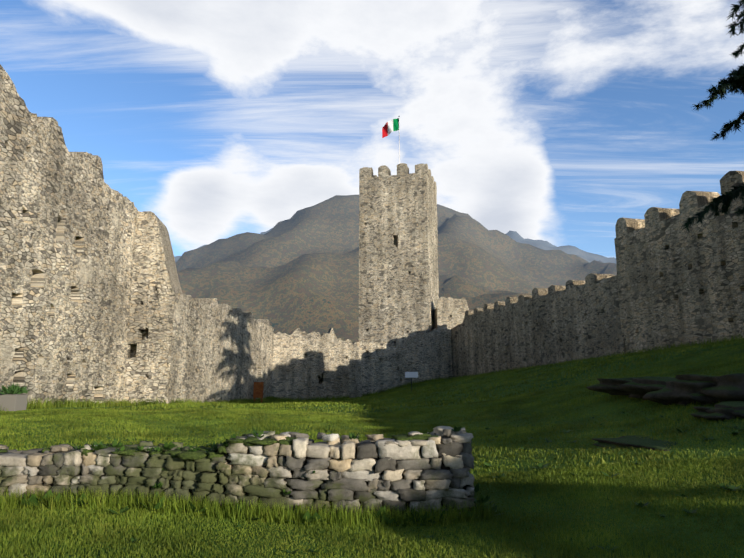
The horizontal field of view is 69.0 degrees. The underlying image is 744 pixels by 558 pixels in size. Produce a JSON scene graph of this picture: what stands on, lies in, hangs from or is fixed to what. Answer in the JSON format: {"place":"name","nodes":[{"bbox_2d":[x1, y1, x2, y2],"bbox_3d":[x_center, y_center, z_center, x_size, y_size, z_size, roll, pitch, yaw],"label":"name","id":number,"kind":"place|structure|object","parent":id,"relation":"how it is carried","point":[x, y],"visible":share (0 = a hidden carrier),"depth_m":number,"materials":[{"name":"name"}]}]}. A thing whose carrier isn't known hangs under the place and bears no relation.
{"place":"outdoors","nodes":[
{"label":"outdoors","id":0,"kind":"place"},
{"bbox_2d":[0,65,137,405],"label":"stone wall","id":1,"kind":"structure","parent":0,"point":[67,228],"depth_m":23.41,"materials":[{"name":"grey stone"}]},
{"bbox_2d":[146,293,273,402],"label":"castle wall","id":2,"kind":"structure","parent":0,"point":[223,352],"depth_m":37.80,"materials":[{"name":"grey stone"}]},
{"bbox_2d":[0,426,475,517],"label":"low stone wall","id":3,"kind":"structure","parent":0,"point":[60,468],"depth_m":6.61,"materials":[{"name":"grey stone"}]},
{"bbox_2d":[271,324,448,399],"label":"castle wall","id":4,"kind":"structure","parent":0,"point":[313,364],"depth_m":56.92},
{"bbox_2d":[0,342,743,557],"bbox_3d":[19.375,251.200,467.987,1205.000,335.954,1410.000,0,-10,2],"label":"ground","id":5,"kind":"structure","parent":0,"point":[736,452],"depth_m":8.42,"materials":[{"name":"green plant"}]},
{"bbox_2d":[0,382,28,410],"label":"planter box","id":6,"kind":"object","parent":5,"relation":"on","point":[13,398],"visible":0.96,"depth_m":19.24,"materials":[{"name":"beige concrete"}]},
{"bbox_2d":[123,211,181,403],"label":"stone wall","id":7,"kind":"structure","parent":5,"relation":"on","point":[155,288],"depth_m":30.70,"materials":[{"name":"grey stone"}]},
{"bbox_2d":[253,382,263,401],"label":"corten info panel","id":8,"kind":"object","parent":5,"relation":"on","point":[258,388],"visible":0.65,"depth_m":45.71,"materials":[{"name":"brown metal"}]},
{"bbox_2d":[349,363,361,397],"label":"doorway","id":9,"kind":"structure","parent":5,"relation":"on","point":[355,380],"depth_m":55.37,"materials":[{"name":"stone"}]},
{"bbox_2d":[0,455,743,557],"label":"grass","id":10,"kind":"structure","parent":5,"relation":"on","point":[14,545],"depth_m":5.85,"materials":[{"name":"green plant"}]},
{"bbox_2d":[0,334,743,412],"bbox_3d":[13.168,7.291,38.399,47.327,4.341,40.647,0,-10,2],"label":"grass","id":11,"kind":"structure","parent":5,"relation":"on","point":[293,403],"depth_m":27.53,"materials":[{"name":"green plant"}]},
{"bbox_2d":[405,372,417,391],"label":"sign","id":12,"kind":"object","parent":5,"relation":"on","point":[411,375],"visible":0.92,"depth_m":44.00,"materials":[{"name":"grey metal"}]},
{"bbox_2d":[586,373,743,450],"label":"outcrop rock","id":13,"kind":"object","parent":5,"relation":"on","point":[727,390],"visible":0.96,"depth_m":11.87,"materials":[{"name":"grey stone"}]},
{"bbox_2d":[614,171,743,352],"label":"castle wall","id":14,"kind":"structure","parent":5,"relation":"on","point":[676,285],"depth_m":28.64,"materials":[{"name":"grey stone"}]},
{"bbox_2d":[681,0,743,231],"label":"cedar tree","id":15,"kind":"object","parent":5,"relation":"on","point":[735,83],"visible":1,"depth_m":19.66,"materials":[{"name":"green plant"}]},
{"bbox_2d":[0,408,743,553],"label":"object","id":16,"kind":"object","parent":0,"point":[381,516],"depth_m":6.54,"materials":[{"name":"green plant"}]},
{"bbox_2d":[0,0,743,257],"label":"sky","id":17,"kind":"structure","parent":0,"point":[556,122],"materials":[{"name":"blue"}]},
{"bbox_2d":[174,195,616,341],"bbox_3d":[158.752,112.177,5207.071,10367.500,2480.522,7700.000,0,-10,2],"label":"mountains","id":18,"kind":"structure","parent":0,"point":[299,269],"depth_m":2296.07,"materials":[{"name":"grey stone"}]},
{"bbox_2d":[358,163,438,344],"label":"castle tower","id":19,"kind":"structure","parent":0,"point":[398,269],"depth_m":63.85,"materials":[{"name":"grey stone"}]},
{"bbox_2d":[382,116,399,163],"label":"flag pole","id":20,"kind":"object","parent":19,"relation":"on","point":[389,127],"visible":1,"depth_m":70.83,"materials":[{"name":"multicoloured fabric"}]},
{"bbox_2d":[433,297,468,377],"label":"castle tower annex","id":21,"kind":"object","parent":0,"point":[450,311],"visible":0.25,"depth_m":62.54,"materials":[{"name":"grey stone"}]},
{"bbox_2d":[451,273,625,377],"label":"castle wall","id":22,"kind":"structure","parent":0,"point":[571,320],"depth_m":42.41,"materials":[{"name":"grey stone"}]}
]}

